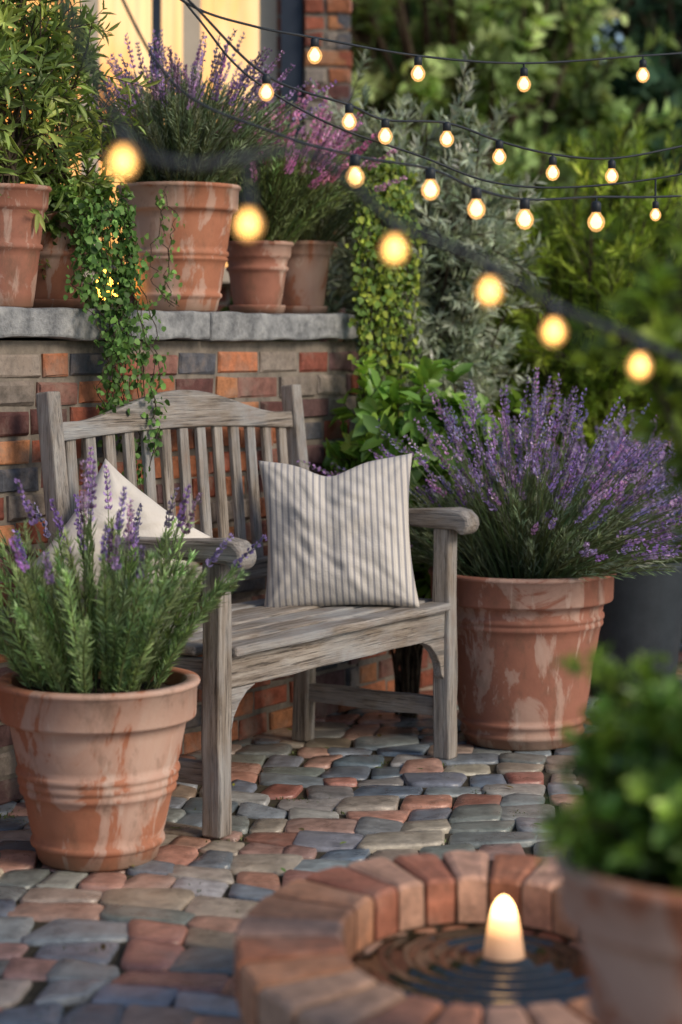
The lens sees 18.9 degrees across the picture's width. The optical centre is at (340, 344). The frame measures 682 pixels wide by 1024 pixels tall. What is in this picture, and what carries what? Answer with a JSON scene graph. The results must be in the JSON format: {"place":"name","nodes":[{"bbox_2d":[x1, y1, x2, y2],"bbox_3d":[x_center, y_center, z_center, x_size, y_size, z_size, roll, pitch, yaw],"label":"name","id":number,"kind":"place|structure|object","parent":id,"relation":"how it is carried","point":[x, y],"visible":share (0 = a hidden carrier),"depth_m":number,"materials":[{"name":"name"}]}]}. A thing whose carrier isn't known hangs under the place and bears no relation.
{"place":"outdoors","nodes":[
{"label":"outdoors","id":0,"kind":"place"},
{"bbox_2d":[95,263,120,308],"bbox_3d":[-0.644,-0.165,5.663,0.076,0.150,0.076,0,0,0],"label":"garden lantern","id":1,"kind":"object","parent":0,"point":[111,282],"visible":0.06,"depth_m":5.64,"materials":[{"name":"yellow"}]},
{"bbox_2d":[305,0,348,313],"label":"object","id":2,"kind":"object","parent":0,"point":[325,30],"depth_m":7.91,"materials":[{"name":"red brick"}]},
{"bbox_2d":[345,155,426,461],"bbox_3d":[0.140,-0.034,6.160,0.158,1.075,0.429,0,0,26],"label":"ivy vine","id":3,"kind":"object","parent":2,"relation":"attached to","point":[386,281],"visible":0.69,"depth_m":6.14,"materials":[{"name":"green plant"}]},
{"bbox_2d":[0,632,681,1023],"bbox_3d":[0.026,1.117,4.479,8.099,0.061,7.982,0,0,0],"label":"cobblestone paving","id":4,"kind":"structure","parent":0,"point":[154,914],"depth_m":4.45,"materials":[{"name":"grey stone"}]},
{"bbox_2d":[0,667,200,871],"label":"terracotta pot","id":5,"kind":"object","parent":4,"relation":"on","point":[97,774],"visible":0.94,"depth_m":4.25,"materials":[{"name":"ceramic"}]},
{"bbox_2d":[0,446,267,693],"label":"plant","id":6,"kind":"object","parent":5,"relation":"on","point":[65,644],"visible":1,"depth_m":4.32,"materials":[{"name":"green plant"}]},
{"bbox_2d":[7,0,304,340],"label":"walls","id":7,"kind":"structure","parent":4,"relation":"on","point":[226,293],"depth_m":8.00,"materials":[{"name":"brick"}]},
{"bbox_2d":[3,0,258,266],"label":"lit curtain","id":8,"kind":"object","parent":7,"relation":"hanging from","point":[246,11],"depth_m":8.15,"materials":[{"name":"yellow fabric"}]},
{"bbox_2d":[152,0,302,160],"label":"navy window frame","id":9,"kind":"object","parent":7,"relation":"attached to","point":[292,22],"visible":0.17,"depth_m":7.93,"materials":[{"name":"blue wood"}]},
{"bbox_2d":[80,0,276,282],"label":"cream window sash","id":10,"kind":"object","parent":9,"relation":"attached to","point":[192,25],"visible":0.03,"depth_m":8.03,"materials":[{"name":"beige wood"}]},
{"bbox_2d":[304,0,352,313],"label":"pilaster bricks","id":11,"kind":"object","parent":7,"relation":"attached to","point":[341,22],"visible":0.15,"depth_m":7.90,"materials":[{"name":"red brick"}]},
{"bbox_2d":[0,341,432,780],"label":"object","id":12,"kind":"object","parent":4,"relation":"on","point":[72,347],"visible":0.05,"depth_m":5.57,"materials":[{"name":"red brick"}]},
{"bbox_2d":[0,306,370,341],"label":"stone ledge","id":13,"kind":"object","parent":12,"relation":"on","point":[31,323],"visible":0.82,"depth_m":5.46,"materials":[{"name":"grey stone"}]},
{"bbox_2d":[0,183,51,306],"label":"terracotta pot","id":14,"kind":"object","parent":13,"relation":"on","point":[21,247],"visible":0.9,"depth_m":4.98,"materials":[{"name":"ceramic"}]},
{"bbox_2d":[0,0,162,264],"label":"olive shrub","id":15,"kind":"object","parent":14,"relation":"in","point":[39,84],"visible":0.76,"depth_m":5.02,"materials":[{"name":"green plant"}]},
{"bbox_2d":[33,212,85,307],"bbox_3d":[-0.750,-0.213,5.285,0.223,0.247,0.221,0,0,-39],"label":"terracotta pot","id":16,"kind":"object","parent":13,"relation":"on","point":[50,292],"visible":0.27,"depth_m":5.21,"materials":[{"name":"ceramic"}]},
{"bbox_2d":[6,0,152,278],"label":"olive shrub","id":17,"kind":"object","parent":16,"relation":"in","point":[94,149],"visible":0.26,"depth_m":5.27,"materials":[{"name":"green plant"}]},
{"bbox_2d":[42,172,134,248],"bbox_3d":[-0.661,-0.329,5.219,0.243,0.217,0.262,0,0,-33],"label":"trailing plant","id":18,"kind":"object","parent":16,"relation":"in","point":[69,195],"visible":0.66,"depth_m":5.17,"materials":[{"name":"green plant"}]},
{"bbox_2d":[63,189,173,495],"bbox_3d":[-0.573,0.029,5.120,0.321,0.830,0.185,0,0,-33],"label":"ivy vine","id":19,"kind":"object","parent":13,"relation":"hanging from","point":[119,351],"visible":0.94,"depth_m":5.11,"materials":[{"name":"green plant"}]},
{"bbox_2d":[144,186,184,306],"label":"ivy vine","id":20,"kind":"object","parent":13,"relation":"on","point":[161,204],"visible":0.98,"depth_m":5.39,"materials":[{"name":"green plant"}]},
{"bbox_2d":[116,181,241,311],"bbox_3d":[-0.452,-0.266,5.712,0.350,0.352,0.354,0,0,-36],"label":"terracotta pot","id":21,"kind":"object","parent":13,"relation":"on","point":[205,211],"visible":0.79,"depth_m":5.59,"materials":[{"name":"ceramic"}]},
{"bbox_2d":[14,28,336,183],"bbox_3d":[-0.465,-0.649,5.708,0.910,0.482,0.843,0,0,0],"label":"lavender plant","id":22,"kind":"object","parent":21,"relation":"in","point":[181,125],"visible":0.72,"depth_m":5.58,"materials":[{"name":"purple plant"}]},
{"bbox_2d":[226,240,293,312],"bbox_3d":[-0.246,-0.196,6.032,0.216,0.212,0.216,0,0,-23],"label":"terracotta pot","id":23,"kind":"object","parent":13,"relation":"on","point":[256,270],"visible":0.91,"depth_m":5.96,"materials":[{"name":"ceramic"}]},
{"bbox_2d":[115,80,406,244],"bbox_3d":[-0.230,-0.525,6.084,0.794,0.515,0.878,0,0,-33],"label":"pink flower plant","id":24,"kind":"object","parent":23,"relation":"in","point":[274,222],"visible":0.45,"depth_m":5.94,"materials":[{"name":"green plant"}]},
{"bbox_2d":[281,240,335,313],"bbox_3d":[-0.119,-0.201,6.229,0.206,0.222,0.206,0,0,-15],"label":"terracotta pot","id":25,"kind":"object","parent":13,"relation":"on","point":[305,285],"visible":0.68,"depth_m":6.16,"materials":[{"name":"ceramic"}]},
{"bbox_2d":[234,127,413,244],"bbox_3d":[-0.083,-0.472,6.211,0.621,0.388,0.661,0,0,0],"label":"plant","id":26,"kind":"object","parent":25,"relation":"in","point":[326,227],"visible":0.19,"depth_m":6.17,"materials":[{"name":"green plant"}]},
{"bbox_2d":[0,351,432,804],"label":"bricks","id":27,"kind":"object","parent":12,"relation":"attached to","point":[18,393],"visible":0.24,"depth_m":5.57,"materials":[{"name":"red brick"}]},
{"bbox_2d":[36,384,478,838],"bbox_3d":[-0.181,0.605,5.144,0.606,0.989,1.094,0,0,33],"label":"garden bench","id":28,"kind":"object","parent":4,"relation":"on","point":[242,648],"visible":0.71,"depth_m":5.18,"materials":[{"name":"grey wood"}]},
{"bbox_2d":[32,458,210,606],"bbox_3d":[-0.513,0.485,4.800,0.316,0.316,0.154,38,-22,-10],"label":"cream pillow","id":29,"kind":"object","parent":28,"relation":"on","point":[153,515],"visible":0.28,"depth_m":4.77,"materials":[{"name":"fabric"}]},
{"bbox_2d":[258,453,419,607],"bbox_3d":[-0.007,0.495,5.373,0.410,0.410,0.176,-3,-14,2],"label":"striped pillow","id":30,"kind":"object","parent":28,"relation":"on","point":[343,538],"visible":0.99,"depth_m":5.31,"materials":[{"name":"fabric"}]},
{"bbox_2d":[0,710,533,1021],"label":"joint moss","id":31,"kind":"object","parent":4,"relation":"on","point":[4,816],"visible":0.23,"depth_m":4.80,"materials":[{"name":"green plant"}]},
{"bbox_2d":[100,715,541,950],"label":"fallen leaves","id":32,"kind":"object","parent":4,"relation":"on","point":[102,946],"visible":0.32,"depth_m":4.64,"materials":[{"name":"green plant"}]},
{"bbox_2d":[233,850,595,1023],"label":"brick fountain","id":33,"kind":"object","parent":4,"relation":"on","point":[397,940],"visible":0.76,"depth_m":3.25,"materials":[{"name":"red brick"}]},
{"bbox_2d":[483,895,524,960],"bbox_3d":[0.262,0.946,3.300,0.068,0.119,0.068,0,0,0],"label":"fountain lamp","id":34,"kind":"object","parent":33,"relation":"on","point":[503,940],"visible":0.82,"depth_m":3.28,"materials":[{"name":"beige"}]},
{"bbox_2d":[322,353,529,716],"bbox_3d":[0.219,0.564,6.013,0.549,1.077,0.510,0,0,-38],"label":"laurel shrub","id":35,"kind":"object","parent":4,"relation":"on","point":[363,437],"visible":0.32,"depth_m":5.95,"materials":[{"name":"green plant"}]},
{"bbox_2d":[308,42,563,438],"bbox_3d":[0.251,0.061,6.626,0.939,2.081,0.792,0,0,0],"label":"silver shrub","id":36,"kind":"object","parent":4,"relation":"on","point":[459,310],"visible":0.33,"depth_m":6.50,"materials":[{"name":"green plant"}]},
{"bbox_2d":[428,567,615,750],"bbox_3d":[0.502,0.862,5.700,0.523,0.476,0.517,0,0,24],"label":"terracotta pot","id":37,"kind":"object","parent":4,"relation":"on","point":[518,689],"visible":0.68,"depth_m":5.52,"materials":[{"name":"ceramic"}]},
{"bbox_2d":[296,367,681,583],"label":"lavender plant","id":38,"kind":"object","parent":37,"relation":"in","point":[533,532],"visible":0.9,"depth_m":5.57,"materials":[{"name":"purple plant"}]},
{"bbox_2d":[469,112,681,501],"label":"conifer shrub","id":39,"kind":"object","parent":4,"relation":"on","point":[536,346],"visible":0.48,"depth_m":7.39,"materials":[{"name":"green plant"}]},
{"bbox_2d":[553,842,681,1023],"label":"terracotta pot","id":40,"kind":"object","parent":4,"relation":"on","point":[630,932],"visible":0.8,"depth_m":2.21,"materials":[{"name":"ceramic"}]},
{"bbox_2d":[536,643,681,891],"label":"boxwood shrub","id":41,"kind":"object","parent":40,"relation":"in","point":[628,808],"visible":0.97,"depth_m":2.26,"materials":[{"name":"green plant"}]},
{"bbox_2d":[564,188,681,547],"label":"pittosporum tree","id":42,"kind":"object","parent":4,"relation":"on","point":[650,298],"visible":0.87,"depth_m":2.70,"materials":[{"name":"green plant"}]},
{"bbox_2d":[590,559,681,700],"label":"slate planter","id":43,"kind":"object","parent":4,"relation":"on","point":[642,612],"visible":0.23,"depth_m":6.30,"materials":[{"name":"stone"}]},
{"bbox_2d":[512,410,681,564],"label":"lavender plant","id":44,"kind":"object","parent":43,"relation":"in","point":[611,443],"visible":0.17,"depth_m":6.40,"materials":[{"name":"purple plant"}]},
{"bbox_2d":[609,177,681,260],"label":"conifer shrub","id":45,"kind":"object","parent":4,"relation":"on","point":[680,181],"visible":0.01,"depth_m":7.87,"materials":[{"name":"green plant"}]},
{"bbox_2d":[57,0,681,374],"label":"string lights","id":46,"kind":"object","parent":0,"point":[122,163],"visible":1,"depth_m":2.11,"materials":[{"name":"brown"}]},
{"bbox_2d":[121,0,681,228],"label":"string lights","id":47,"kind":"object","parent":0,"point":[430,190],"visible":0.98,"depth_m":4.26,"materials":[{"name":"brown"}]},
{"bbox_2d":[180,0,681,89],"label":"string lights","id":48,"kind":"object","parent":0,"point":[417,73],"visible":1,"depth_m":4.97,"materials":[{"name":"brown"}]},
{"bbox_2d":[185,4,681,218],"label":"string lights","id":49,"kind":"object","parent":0,"point":[655,206],"visible":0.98,"depth_m":4.79,"materials":[{"name":"brown"}]},
{"bbox_2d":[187,0,681,180],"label":"string lights","id":50,"kind":"object","parent":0,"point":[266,93],"visible":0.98,"depth_m":4.81,"materials":[{"name":"brown"}]},
{"bbox_2d":[580,2,623,62],"label":"sky","id":51,"kind":"structure","parent":0,"point":[618,36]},
{"label":"ground","id":52,"kind":"structure","parent":0,"visible":0},
{"bbox_2d":[351,0,606,143],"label":"garden tree","id":53,"kind":"object","parent":52,"relation":"on","point":[442,17],"depth_m":14.74,"materials":[{"name":"green plant"}]},
{"bbox_2d":[349,0,681,291],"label":"garden tree","id":54,"kind":"object","parent":52,"relation":"on","point":[544,114],"visible":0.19,"depth_m":11.65,"materials":[{"name":"green plant"}]},
{"bbox_2d":[406,175,681,518],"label":"hedge","id":55,"kind":"object","parent":52,"relation":"on","point":[548,207],"visible":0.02,"depth_m":10.45,"materials":[{"name":"green plant"}]},
{"bbox_2d":[439,0,681,211],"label":"hedge","id":56,"kind":"object","parent":52,"relation":"on","point":[509,18],"depth_m":16.19,"materials":[{"name":"green plant"}]},
{"bbox_2d":[478,348,681,523],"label":"hedge","id":57,"kind":"object","parent":52,"relation":"on","point":[581,416],"depth_m":7.39,"materials":[{"name":"green plant"}]},
{"bbox_2d":[559,0,681,248],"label":"garden tree","id":58,"kind":"object","parent":52,"relation":"on","point":[660,84],"visible":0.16,"depth_m":12.50,"materials":[{"name":"green plant"}]}
]}

